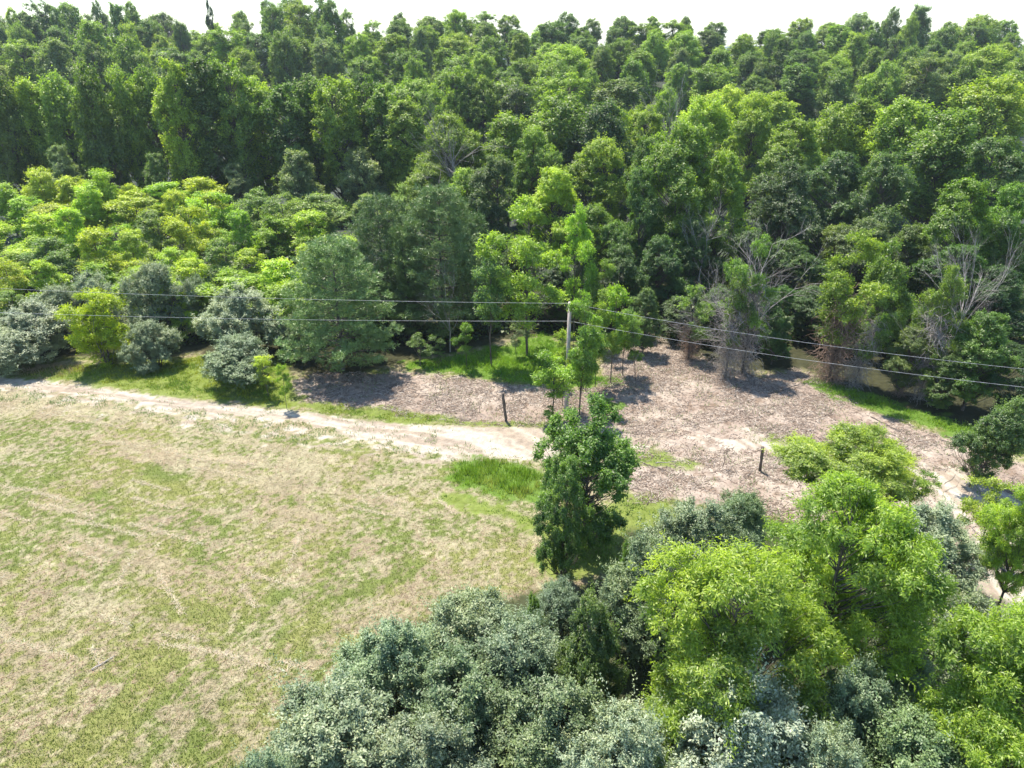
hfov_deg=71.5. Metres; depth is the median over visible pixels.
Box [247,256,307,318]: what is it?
broadleaf tree
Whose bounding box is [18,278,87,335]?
silver shrub
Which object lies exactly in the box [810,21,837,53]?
broadleaf tree
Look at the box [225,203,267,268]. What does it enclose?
broadleaf tree
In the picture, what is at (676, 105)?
dead tree
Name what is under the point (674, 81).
broadleaf tree
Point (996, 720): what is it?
locust tree
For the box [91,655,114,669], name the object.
fallen branch
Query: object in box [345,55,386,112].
broadleaf tree
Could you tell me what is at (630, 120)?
broadleaf tree
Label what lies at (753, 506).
silver shrub
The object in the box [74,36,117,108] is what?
broadleaf tree
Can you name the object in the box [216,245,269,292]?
broadleaf tree
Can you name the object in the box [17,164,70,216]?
broadleaf tree
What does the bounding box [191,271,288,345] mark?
silver shrub
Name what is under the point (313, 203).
broadleaf tree
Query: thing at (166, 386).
verge grass
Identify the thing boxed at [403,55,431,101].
broadleaf tree
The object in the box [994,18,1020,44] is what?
broadleaf tree
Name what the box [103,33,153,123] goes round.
broadleaf tree
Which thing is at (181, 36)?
broadleaf tree
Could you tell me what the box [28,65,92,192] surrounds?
broadleaf tree
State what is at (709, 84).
broadleaf tree
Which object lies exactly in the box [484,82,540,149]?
broadleaf tree
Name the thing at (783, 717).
silver shrub
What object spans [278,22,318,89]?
broadleaf tree
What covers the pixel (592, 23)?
broadleaf tree
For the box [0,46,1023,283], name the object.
terrain
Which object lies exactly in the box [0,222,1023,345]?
undergrowth
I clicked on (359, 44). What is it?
broadleaf tree
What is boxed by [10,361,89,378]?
dry grass
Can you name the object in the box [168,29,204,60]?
broadleaf tree
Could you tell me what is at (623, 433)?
weeds
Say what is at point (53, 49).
broadleaf tree
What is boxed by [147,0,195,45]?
dead tree
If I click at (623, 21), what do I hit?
broadleaf tree
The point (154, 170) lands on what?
broadleaf tree
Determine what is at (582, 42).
broadleaf tree
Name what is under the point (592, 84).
broadleaf tree
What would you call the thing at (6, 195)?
broadleaf tree
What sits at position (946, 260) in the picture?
broadleaf tree
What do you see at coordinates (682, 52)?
broadleaf tree
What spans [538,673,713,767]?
silver shrub
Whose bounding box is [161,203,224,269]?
broadleaf tree
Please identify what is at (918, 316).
ragged tree
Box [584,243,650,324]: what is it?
broadleaf tree
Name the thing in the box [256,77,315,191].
broadleaf tree
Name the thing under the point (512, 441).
dirt track
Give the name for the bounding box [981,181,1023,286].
broadleaf tree
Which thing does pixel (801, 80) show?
broadleaf tree
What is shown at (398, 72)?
broadleaf tree
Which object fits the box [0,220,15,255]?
broadleaf tree
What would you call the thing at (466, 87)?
broadleaf tree
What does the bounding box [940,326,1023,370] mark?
broadleaf tree
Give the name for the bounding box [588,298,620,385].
sapling
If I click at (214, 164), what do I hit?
broadleaf tree
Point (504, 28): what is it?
broadleaf tree
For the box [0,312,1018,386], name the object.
power line
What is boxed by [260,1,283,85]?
broadleaf tree
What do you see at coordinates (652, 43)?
broadleaf tree
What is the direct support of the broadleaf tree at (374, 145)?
on the terrain at (513, 225)
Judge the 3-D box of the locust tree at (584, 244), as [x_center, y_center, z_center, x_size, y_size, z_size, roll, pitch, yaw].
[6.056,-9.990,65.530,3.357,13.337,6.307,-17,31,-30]
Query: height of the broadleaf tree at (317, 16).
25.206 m
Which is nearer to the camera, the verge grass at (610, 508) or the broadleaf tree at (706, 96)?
the verge grass at (610, 508)
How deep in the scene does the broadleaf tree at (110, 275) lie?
73.72 m
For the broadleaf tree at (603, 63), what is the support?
on the terrain at (513, 225)
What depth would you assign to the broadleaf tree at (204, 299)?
68.38 m
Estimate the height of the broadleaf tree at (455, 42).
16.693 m
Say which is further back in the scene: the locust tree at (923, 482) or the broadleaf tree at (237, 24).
the broadleaf tree at (237, 24)
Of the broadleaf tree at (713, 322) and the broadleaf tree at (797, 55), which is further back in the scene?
the broadleaf tree at (797, 55)
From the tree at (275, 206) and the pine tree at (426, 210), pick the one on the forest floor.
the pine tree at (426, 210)
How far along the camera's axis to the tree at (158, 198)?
104.64 m
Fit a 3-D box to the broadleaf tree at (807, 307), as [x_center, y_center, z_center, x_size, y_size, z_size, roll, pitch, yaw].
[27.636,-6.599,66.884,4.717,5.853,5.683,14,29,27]
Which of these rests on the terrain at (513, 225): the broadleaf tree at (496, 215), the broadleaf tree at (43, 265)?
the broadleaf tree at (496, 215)
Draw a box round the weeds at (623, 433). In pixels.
[9,335,1020,596]
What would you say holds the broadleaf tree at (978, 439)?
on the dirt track
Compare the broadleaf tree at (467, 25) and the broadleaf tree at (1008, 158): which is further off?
the broadleaf tree at (467, 25)
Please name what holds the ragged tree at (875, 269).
on the forest floor
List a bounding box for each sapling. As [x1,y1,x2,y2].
[250,355,275,395]
[273,364,293,407]
[406,332,436,365]
[429,337,445,355]
[450,321,472,365]
[470,256,513,366]
[510,318,529,351]
[529,349,584,411]
[543,405,554,419]
[553,326,575,405]
[562,288,607,418]
[576,326,615,390]
[588,281,635,382]
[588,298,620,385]
[602,396,625,414]
[616,307,638,373]
[621,316,644,381]
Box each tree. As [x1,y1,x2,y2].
[0,13,6,49]
[0,23,14,64]
[0,38,45,99]
[0,40,10,65]
[0,63,14,102]
[0,76,42,195]
[0,180,30,237]
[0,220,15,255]
[0,247,51,289]
[0,257,29,313]
[0,288,25,324]
[1,73,79,193]
[3,194,54,242]
[3,211,71,261]
[4,4,19,42]
[7,20,37,74]
[13,10,47,74]
[13,236,80,286]
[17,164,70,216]
[20,0,53,45]
[22,259,75,307]
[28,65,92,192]
[28,197,106,241]
[32,36,79,107]
[42,25,81,67]
[45,142,83,207]
[49,4,71,39]
[51,205,93,272]
[52,286,133,368]
[54,175,93,223]
[58,0,83,67]
[66,60,135,195]
[68,261,120,294]
[69,180,127,245]
[71,18,121,93]
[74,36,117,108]
[74,220,151,284]
[76,167,127,239]
[82,11,97,41]
[90,0,115,57]
[97,224,151,262]
[100,187,173,242]
[101,63,157,208]
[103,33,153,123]
[105,0,129,59]
[110,265,172,308]
[112,182,152,223]
[116,224,159,269]
[117,20,152,69]
[123,0,142,36]
[124,179,197,232]
[127,62,186,193]
[127,279,202,338]
[128,208,179,266]
[133,16,167,72]
[141,151,187,215]
[144,12,177,63]
[146,45,198,105]
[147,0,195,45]
[148,10,176,64]
[149,34,178,72]
[149,51,210,187]
[151,245,203,281]
[155,196,193,217]
[161,184,208,247]
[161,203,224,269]
[161,257,220,305]
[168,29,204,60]
[170,19,195,64]
[172,190,236,243]
[174,176,228,227]
[177,52,245,193]
[181,49,203,73]
[189,32,226,59]
[189,57,227,107]
[191,266,264,320]
[192,286,235,323]
[197,235,243,287]
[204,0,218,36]
[205,21,226,38]
[205,55,269,196]
[206,25,248,94]
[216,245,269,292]
[219,161,256,212]
[222,199,261,230]
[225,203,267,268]
[227,45,268,109]
[228,8,250,40]
[231,17,257,46]
[231,186,286,253]
[240,31,275,95]
[242,72,287,199]
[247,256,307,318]
[251,189,311,249]
[254,213,295,262]
[255,0,277,46]
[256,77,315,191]
[258,278,319,337]
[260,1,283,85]
[260,203,288,215]
[267,28,305,98]
[274,232,403,372]
[275,0,314,39]
[276,148,328,209]
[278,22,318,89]
[283,0,319,59]
[285,72,340,200]
[289,191,352,241]
[289,204,358,260]
[293,243,341,279]
[309,22,348,79]
[309,35,345,106]
[309,73,371,203]
[310,0,337,42]
[318,0,347,72]
[322,268,388,336]
[326,195,355,226]
[337,146,390,211]
[338,191,428,325]
[339,7,356,67]
[341,71,395,204]
[343,32,375,88]
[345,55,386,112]
[347,193,389,222]
[354,29,379,63]
[358,80,406,200]
[362,19,386,64]
[372,32,410,85]
[372,220,440,338]
[381,95,431,198]
[383,47,430,88]
[384,76,446,143]
[385,18,412,62]
[389,10,413,49]
[391,182,414,219]
[393,179,492,336]
[402,159,455,239]
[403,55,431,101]
[409,27,435,80]
[410,96,508,185]
[410,109,488,224]
[412,22,440,66]
[413,12,445,62]
[413,84,447,162]
[414,259,464,351]
[428,46,459,89]
[433,54,487,108]
[435,166,488,252]
[438,31,475,61]
[439,8,466,56]
[440,63,470,164]
[442,209,500,316]
[444,8,474,45]
[450,67,485,169]
[459,154,518,265]
[461,35,509,82]
[464,72,504,144]
[467,9,497,35]
[469,20,501,54]
[470,50,496,82]
[470,110,543,229]
[473,193,569,355]
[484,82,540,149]
[485,74,543,139]
[486,243,540,307]
[492,65,520,98]
[495,13,522,65]
[500,124,564,239]
[502,29,532,70]
[508,31,535,85]
[508,57,540,105]
[517,163,581,269]
[525,588,543,632]
[527,23,549,61]
[527,88,599,213]
[529,452,595,575]
[530,56,578,122]
[530,385,645,548]
[531,20,570,59]
[532,70,593,131]
[533,40,561,69]
[534,42,599,92]
[534,263,582,326]
[539,11,580,45]
[551,202,598,335]
[554,576,634,727]
[559,131,628,247]
[560,97,637,212]
[567,201,627,282]
[569,35,600,76]
[570,26,598,49]
[577,67,600,120]
[584,17,603,55]
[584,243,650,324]
[586,43,616,91]
[586,76,650,141]
[588,257,616,317]
[598,163,659,288]
[603,15,637,51]
[604,25,624,59]
[604,37,635,79]
[611,56,652,116]
[615,107,635,177]
[616,538,637,614]
[617,133,672,242]
[620,103,664,206]
[621,49,660,105]
[623,529,859,767]
[625,22,657,59]
[627,286,664,352]
[628,233,687,314]
[630,119,711,292]
[634,59,687,202]
[639,29,673,82]
[646,15,660,42]
[647,86,678,141]
[656,19,695,72]
[660,283,726,362]
[660,294,710,339]
[662,29,706,82]
[662,62,690,126]
[665,46,695,102]
[670,89,735,199]
[670,218,724,305]
[671,147,755,293]
[671,194,729,312]
[678,63,738,116]
[680,15,693,33]
[686,275,781,383]
[689,47,740,101]
[691,216,828,379]
[692,29,725,69]
[694,283,748,344]
[701,20,728,60]
[703,90,731,115]
[704,83,746,200]
[705,90,777,219]
[707,43,725,81]
[718,227,783,302]
[725,33,763,80]
[731,50,772,88]
[734,236,831,306]
[737,90,803,161]
[738,73,772,137]
[743,155,818,274]
[744,114,829,234]
[744,293,785,349]
[747,60,775,92]
[754,29,789,62]
[756,284,795,364]
[759,467,976,685]
[761,26,787,73]
[761,418,927,521]
[764,35,799,92]
[770,62,819,129]
[777,48,824,101]
[784,283,826,340]
[785,16,817,47]
[788,149,868,257]
[793,101,869,208]
[795,30,820,64]
[801,227,894,386]
[806,308,867,354]
[808,67,870,136]
[808,222,853,294]
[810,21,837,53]
[810,50,835,93]
[814,55,854,98]
[818,23,855,62]
[821,214,899,298]
[833,284,900,391]
[836,95,883,200]
[837,31,870,91]
[840,147,919,245]
[844,10,876,53]
[851,45,884,99]
[854,59,908,122]
[855,94,951,215]
[856,233,919,356]
[858,286,921,347]
[862,21,884,59]
[865,221,938,294]
[878,6,904,58]
[881,34,906,80]
[881,323,938,398]
[885,210,1022,405]
[887,304,946,356]
[888,44,923,101]
[891,102,994,226]
[892,14,920,60]
[892,50,954,140]
[893,469,941,505]
[895,592,1023,767]
[896,2,933,49]
[896,174,999,297]
[909,242,994,327]
[913,351,978,409]
[918,39,947,90]
[925,24,961,79]
[928,20,962,47]
[934,49,964,105]
[939,55,984,112]
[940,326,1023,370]
[942,40,980,76]
[943,71,1023,190]
[944,134,1023,243]
[945,395,1023,486]
[951,308,1023,410]
[954,10,1004,51]
[957,264,1023,339]
[957,472,1014,541]
[958,41,1015,85]
[960,21,1000,54]
[966,480,1023,606]
[979,223,1023,311]
[981,69,1023,138]
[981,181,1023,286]
[985,351,1023,419]
[991,41,1020,82]
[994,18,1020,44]
[1000,31,1023,56]
[1008,50,1023,78]
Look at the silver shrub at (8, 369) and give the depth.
60.48 m
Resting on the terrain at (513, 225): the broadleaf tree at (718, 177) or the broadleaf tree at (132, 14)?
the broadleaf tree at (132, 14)
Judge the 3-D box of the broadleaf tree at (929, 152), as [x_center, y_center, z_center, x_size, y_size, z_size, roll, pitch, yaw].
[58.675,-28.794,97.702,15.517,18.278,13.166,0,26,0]
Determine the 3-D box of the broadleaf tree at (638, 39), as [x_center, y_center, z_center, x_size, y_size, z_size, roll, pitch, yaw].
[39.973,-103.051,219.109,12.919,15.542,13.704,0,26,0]
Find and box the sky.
[0,0,1023,46]
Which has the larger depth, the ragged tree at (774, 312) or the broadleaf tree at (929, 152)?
the broadleaf tree at (929, 152)
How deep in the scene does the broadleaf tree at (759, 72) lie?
178.06 m
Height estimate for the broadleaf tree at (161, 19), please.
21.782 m
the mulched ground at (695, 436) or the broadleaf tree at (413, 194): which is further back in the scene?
the broadleaf tree at (413, 194)
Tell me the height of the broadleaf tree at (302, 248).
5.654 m
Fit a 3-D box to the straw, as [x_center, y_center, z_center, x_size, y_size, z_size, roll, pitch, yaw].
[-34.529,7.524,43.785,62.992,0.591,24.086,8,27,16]
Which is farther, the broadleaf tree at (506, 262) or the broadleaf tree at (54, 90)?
the broadleaf tree at (54, 90)
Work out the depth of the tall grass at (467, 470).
46.68 m
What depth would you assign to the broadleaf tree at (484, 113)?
134.78 m
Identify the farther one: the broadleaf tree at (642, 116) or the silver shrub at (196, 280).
the broadleaf tree at (642, 116)
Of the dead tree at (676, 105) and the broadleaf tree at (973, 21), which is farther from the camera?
the broadleaf tree at (973, 21)
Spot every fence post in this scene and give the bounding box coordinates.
[501,393,506,421]
[759,446,763,471]
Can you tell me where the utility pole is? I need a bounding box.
[564,302,570,409]
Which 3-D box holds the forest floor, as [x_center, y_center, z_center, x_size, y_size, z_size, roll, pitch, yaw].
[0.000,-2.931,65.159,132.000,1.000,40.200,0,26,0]
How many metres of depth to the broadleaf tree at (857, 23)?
235.66 m
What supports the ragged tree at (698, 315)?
on the mulched ground at (695, 436)
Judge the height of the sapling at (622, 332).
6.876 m
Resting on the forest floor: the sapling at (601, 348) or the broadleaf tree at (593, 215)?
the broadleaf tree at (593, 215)
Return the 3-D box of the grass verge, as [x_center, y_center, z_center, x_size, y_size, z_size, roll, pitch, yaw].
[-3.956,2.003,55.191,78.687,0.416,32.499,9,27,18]
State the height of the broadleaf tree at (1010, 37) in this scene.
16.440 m
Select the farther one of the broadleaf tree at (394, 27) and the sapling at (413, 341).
the broadleaf tree at (394, 27)
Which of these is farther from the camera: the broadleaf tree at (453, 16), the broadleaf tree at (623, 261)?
the broadleaf tree at (453, 16)
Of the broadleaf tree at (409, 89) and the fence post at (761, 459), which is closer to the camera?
the fence post at (761, 459)
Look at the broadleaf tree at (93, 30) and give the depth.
196.50 m
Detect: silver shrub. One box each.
[0,292,81,368]
[0,323,51,378]
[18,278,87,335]
[69,267,128,327]
[114,318,183,374]
[115,254,204,340]
[183,273,213,319]
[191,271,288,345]
[197,330,274,389]
[230,737,300,767]
[258,650,425,767]
[278,307,324,357]
[317,600,462,729]
[340,701,502,767]
[391,578,523,739]
[407,624,514,767]
[457,655,623,767]
[471,589,572,767]
[520,569,594,647]
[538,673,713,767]
[595,520,687,669]
[637,493,775,615]
[638,634,835,767]
[699,482,775,565]
[778,712,876,767]
[787,645,909,766]
[835,674,983,767]
[840,636,940,714]
[862,560,1023,702]
[874,493,993,592]
[995,597,1019,639]
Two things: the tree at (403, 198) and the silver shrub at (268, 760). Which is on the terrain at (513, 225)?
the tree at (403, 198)
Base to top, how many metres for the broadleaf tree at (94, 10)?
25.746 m
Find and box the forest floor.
[1,282,1023,441]
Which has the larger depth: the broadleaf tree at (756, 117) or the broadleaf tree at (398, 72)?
the broadleaf tree at (398, 72)
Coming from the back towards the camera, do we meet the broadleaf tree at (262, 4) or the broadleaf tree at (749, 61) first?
the broadleaf tree at (262, 4)
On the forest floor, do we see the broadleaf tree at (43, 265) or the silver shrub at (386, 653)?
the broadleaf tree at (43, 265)
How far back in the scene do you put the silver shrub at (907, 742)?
23.38 m
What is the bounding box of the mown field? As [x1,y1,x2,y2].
[0,336,1023,767]
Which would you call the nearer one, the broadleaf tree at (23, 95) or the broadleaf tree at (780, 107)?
the broadleaf tree at (23, 95)
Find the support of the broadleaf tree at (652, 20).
on the terrain at (513, 225)
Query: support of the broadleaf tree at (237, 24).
on the terrain at (513, 225)
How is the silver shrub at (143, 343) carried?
on the grass verge
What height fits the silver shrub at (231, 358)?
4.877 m
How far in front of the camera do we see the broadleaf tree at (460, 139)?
94.56 m
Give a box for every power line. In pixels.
[0,288,1019,368]
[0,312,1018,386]
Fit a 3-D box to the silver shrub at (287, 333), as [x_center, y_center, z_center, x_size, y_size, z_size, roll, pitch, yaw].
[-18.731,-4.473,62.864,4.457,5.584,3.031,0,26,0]
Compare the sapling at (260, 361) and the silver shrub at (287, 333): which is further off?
the silver shrub at (287, 333)
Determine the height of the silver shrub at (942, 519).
6.595 m
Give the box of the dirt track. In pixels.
[0,376,1023,606]
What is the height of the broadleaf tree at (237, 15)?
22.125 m
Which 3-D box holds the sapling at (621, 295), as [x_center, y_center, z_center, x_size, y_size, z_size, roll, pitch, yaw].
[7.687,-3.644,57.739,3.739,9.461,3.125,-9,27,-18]
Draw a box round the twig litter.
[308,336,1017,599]
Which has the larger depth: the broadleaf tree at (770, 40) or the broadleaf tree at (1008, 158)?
the broadleaf tree at (770, 40)
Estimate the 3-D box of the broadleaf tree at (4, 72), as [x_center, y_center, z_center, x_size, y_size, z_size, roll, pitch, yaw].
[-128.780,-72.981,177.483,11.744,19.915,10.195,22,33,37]
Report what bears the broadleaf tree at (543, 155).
on the terrain at (513, 225)
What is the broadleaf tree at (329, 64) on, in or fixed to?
on the terrain at (513, 225)
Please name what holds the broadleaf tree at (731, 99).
on the terrain at (513, 225)
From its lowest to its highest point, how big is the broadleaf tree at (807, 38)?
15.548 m
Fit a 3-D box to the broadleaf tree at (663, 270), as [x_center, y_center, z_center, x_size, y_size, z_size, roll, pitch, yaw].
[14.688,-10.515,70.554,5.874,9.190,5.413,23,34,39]
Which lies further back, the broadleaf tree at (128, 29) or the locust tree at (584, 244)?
the broadleaf tree at (128, 29)
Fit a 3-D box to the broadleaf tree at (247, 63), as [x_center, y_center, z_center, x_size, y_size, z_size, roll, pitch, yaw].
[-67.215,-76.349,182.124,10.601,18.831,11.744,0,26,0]
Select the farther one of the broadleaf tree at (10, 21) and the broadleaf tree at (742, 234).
the broadleaf tree at (10, 21)
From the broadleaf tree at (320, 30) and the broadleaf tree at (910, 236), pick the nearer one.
the broadleaf tree at (910, 236)
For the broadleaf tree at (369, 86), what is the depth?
111.63 m
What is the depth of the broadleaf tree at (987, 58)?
172.52 m
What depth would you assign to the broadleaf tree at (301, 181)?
105.57 m
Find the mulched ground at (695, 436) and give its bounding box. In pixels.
[291,336,1023,604]
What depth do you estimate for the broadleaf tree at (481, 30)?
222.96 m
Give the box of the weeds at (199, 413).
[0,389,549,468]
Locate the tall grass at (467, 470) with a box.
[447,454,544,504]
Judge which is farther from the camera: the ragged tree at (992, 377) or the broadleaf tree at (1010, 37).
the broadleaf tree at (1010, 37)
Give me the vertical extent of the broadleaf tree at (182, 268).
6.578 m
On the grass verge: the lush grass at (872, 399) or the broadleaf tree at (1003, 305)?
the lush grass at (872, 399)
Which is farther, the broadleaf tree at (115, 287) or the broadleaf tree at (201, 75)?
the broadleaf tree at (201, 75)
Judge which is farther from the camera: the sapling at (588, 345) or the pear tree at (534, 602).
the sapling at (588, 345)
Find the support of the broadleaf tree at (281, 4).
on the terrain at (513, 225)
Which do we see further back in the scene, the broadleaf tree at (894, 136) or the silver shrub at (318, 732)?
the broadleaf tree at (894, 136)
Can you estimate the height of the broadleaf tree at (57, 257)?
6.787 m
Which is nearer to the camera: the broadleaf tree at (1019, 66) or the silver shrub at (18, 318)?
the silver shrub at (18, 318)
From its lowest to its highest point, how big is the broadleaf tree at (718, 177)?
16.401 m
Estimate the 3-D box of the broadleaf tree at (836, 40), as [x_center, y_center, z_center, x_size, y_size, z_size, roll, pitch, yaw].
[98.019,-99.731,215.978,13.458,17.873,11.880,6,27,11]
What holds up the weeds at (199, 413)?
on the mown field
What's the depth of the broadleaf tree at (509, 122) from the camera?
99.39 m
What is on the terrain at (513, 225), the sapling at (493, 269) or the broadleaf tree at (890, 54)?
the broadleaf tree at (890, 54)
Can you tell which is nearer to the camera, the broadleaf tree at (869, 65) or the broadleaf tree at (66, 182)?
the broadleaf tree at (66, 182)
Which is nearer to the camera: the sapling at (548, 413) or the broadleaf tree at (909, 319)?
the sapling at (548, 413)
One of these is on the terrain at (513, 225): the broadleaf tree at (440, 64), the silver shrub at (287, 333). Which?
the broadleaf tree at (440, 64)
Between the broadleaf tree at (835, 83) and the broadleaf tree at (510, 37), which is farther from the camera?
the broadleaf tree at (510, 37)
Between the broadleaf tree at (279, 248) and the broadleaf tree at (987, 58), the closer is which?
the broadleaf tree at (279, 248)
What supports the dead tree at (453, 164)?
on the terrain at (513, 225)
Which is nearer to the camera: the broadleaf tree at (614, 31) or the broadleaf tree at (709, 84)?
the broadleaf tree at (709, 84)
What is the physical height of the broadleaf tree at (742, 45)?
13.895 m
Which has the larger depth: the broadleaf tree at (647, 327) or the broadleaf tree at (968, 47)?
the broadleaf tree at (968, 47)
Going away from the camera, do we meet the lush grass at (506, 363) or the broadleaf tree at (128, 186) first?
the lush grass at (506, 363)
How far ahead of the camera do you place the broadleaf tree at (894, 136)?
105.11 m
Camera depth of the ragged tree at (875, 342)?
57.00 m
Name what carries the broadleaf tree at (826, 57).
on the terrain at (513, 225)
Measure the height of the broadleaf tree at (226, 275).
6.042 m
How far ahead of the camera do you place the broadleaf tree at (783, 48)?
195.38 m
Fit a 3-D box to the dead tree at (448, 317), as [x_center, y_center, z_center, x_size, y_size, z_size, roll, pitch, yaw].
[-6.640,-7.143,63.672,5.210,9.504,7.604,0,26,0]
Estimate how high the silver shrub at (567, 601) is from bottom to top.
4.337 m
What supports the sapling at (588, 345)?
on the mulched ground at (695, 436)
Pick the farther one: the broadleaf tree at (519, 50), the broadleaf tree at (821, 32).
the broadleaf tree at (821, 32)
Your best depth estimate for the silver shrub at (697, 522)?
33.79 m
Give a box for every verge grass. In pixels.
[30,355,544,426]
[440,434,826,571]
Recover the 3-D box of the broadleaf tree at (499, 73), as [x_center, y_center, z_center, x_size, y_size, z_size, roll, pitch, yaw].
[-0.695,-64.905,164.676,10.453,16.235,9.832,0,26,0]
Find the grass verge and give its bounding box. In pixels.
[6,337,1020,581]
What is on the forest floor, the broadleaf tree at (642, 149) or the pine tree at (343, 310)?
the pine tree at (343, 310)
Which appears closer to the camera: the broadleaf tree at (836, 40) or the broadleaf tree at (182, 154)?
the broadleaf tree at (182, 154)
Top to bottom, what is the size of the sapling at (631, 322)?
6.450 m
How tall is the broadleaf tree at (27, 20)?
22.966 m
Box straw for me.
[0,412,456,767]
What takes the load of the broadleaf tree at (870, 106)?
on the terrain at (513, 225)
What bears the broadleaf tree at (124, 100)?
on the terrain at (513, 225)
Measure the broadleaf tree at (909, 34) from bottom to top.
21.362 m
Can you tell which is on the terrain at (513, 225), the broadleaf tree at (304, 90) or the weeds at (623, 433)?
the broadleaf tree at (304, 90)
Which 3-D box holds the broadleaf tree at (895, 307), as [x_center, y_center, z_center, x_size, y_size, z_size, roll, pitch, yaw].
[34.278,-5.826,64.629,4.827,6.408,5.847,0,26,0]
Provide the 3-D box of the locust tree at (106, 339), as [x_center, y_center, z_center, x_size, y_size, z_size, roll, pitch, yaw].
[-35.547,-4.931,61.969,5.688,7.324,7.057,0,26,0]
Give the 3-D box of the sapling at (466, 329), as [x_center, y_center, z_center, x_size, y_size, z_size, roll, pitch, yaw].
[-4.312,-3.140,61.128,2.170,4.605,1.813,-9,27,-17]
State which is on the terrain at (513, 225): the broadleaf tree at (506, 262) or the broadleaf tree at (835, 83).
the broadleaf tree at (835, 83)
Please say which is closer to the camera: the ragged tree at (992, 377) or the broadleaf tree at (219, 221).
the ragged tree at (992, 377)
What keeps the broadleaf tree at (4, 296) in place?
on the forest floor
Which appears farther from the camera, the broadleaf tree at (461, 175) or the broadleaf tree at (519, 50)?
the broadleaf tree at (519, 50)
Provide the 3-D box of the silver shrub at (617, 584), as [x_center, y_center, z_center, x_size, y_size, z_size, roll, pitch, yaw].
[5.874,9.691,31.923,4.504,7.602,6.576,5,27,11]
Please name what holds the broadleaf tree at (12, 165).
on the terrain at (513, 225)
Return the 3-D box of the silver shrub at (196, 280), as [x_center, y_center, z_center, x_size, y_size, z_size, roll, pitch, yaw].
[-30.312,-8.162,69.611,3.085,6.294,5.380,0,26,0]
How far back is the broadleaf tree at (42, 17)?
233.78 m
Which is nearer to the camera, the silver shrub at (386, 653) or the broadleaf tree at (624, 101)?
the silver shrub at (386, 653)
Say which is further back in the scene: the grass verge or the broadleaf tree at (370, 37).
the broadleaf tree at (370, 37)
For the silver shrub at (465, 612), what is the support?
on the mown field
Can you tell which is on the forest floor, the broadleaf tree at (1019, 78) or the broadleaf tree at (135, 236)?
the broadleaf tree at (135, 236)
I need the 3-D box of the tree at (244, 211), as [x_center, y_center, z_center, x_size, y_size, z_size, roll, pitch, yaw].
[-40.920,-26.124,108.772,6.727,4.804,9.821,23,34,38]
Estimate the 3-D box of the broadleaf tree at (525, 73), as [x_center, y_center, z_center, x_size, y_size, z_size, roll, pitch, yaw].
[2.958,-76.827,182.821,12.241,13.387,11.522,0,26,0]
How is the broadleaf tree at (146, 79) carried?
on the terrain at (513, 225)
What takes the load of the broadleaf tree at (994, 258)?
on the forest floor
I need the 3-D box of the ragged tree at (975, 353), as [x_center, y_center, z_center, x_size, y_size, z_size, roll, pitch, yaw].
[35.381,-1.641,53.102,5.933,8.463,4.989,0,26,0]
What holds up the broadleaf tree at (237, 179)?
on the terrain at (513, 225)
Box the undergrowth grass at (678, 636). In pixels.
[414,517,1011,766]
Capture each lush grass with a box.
[406,332,623,391]
[797,377,1015,448]
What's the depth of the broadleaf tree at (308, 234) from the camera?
85.12 m
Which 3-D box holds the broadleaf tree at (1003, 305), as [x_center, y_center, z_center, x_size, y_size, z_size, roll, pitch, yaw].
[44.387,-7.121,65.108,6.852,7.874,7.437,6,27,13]
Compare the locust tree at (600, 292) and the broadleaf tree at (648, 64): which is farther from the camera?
the broadleaf tree at (648, 64)
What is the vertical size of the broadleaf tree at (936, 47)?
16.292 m
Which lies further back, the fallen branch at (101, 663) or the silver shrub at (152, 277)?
the silver shrub at (152, 277)
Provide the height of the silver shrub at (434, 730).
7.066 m
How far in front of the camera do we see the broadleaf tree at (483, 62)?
181.61 m
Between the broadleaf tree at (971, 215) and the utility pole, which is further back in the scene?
the broadleaf tree at (971, 215)
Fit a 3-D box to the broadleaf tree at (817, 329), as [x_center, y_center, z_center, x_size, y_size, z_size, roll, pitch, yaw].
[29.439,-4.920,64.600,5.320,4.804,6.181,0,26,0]
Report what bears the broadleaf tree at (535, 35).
on the terrain at (513, 225)
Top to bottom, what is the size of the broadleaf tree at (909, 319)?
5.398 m
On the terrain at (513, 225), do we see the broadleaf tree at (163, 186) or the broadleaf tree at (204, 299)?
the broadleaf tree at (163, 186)
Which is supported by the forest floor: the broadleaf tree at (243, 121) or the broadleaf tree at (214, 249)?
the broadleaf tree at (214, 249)
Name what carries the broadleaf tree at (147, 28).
on the terrain at (513, 225)
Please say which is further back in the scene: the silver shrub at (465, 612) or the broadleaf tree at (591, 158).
the broadleaf tree at (591, 158)
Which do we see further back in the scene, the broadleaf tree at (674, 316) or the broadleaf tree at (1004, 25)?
the broadleaf tree at (1004, 25)
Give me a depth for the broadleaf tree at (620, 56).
194.90 m
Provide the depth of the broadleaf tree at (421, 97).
129.78 m
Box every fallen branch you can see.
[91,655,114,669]
[870,416,901,431]
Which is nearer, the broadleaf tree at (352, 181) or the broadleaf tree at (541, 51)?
the broadleaf tree at (352, 181)
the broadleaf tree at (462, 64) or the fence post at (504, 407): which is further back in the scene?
the broadleaf tree at (462, 64)
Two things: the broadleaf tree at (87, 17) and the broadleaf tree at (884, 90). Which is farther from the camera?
the broadleaf tree at (87, 17)
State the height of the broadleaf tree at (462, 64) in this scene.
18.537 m
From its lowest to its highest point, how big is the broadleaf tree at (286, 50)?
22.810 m
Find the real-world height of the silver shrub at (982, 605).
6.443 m

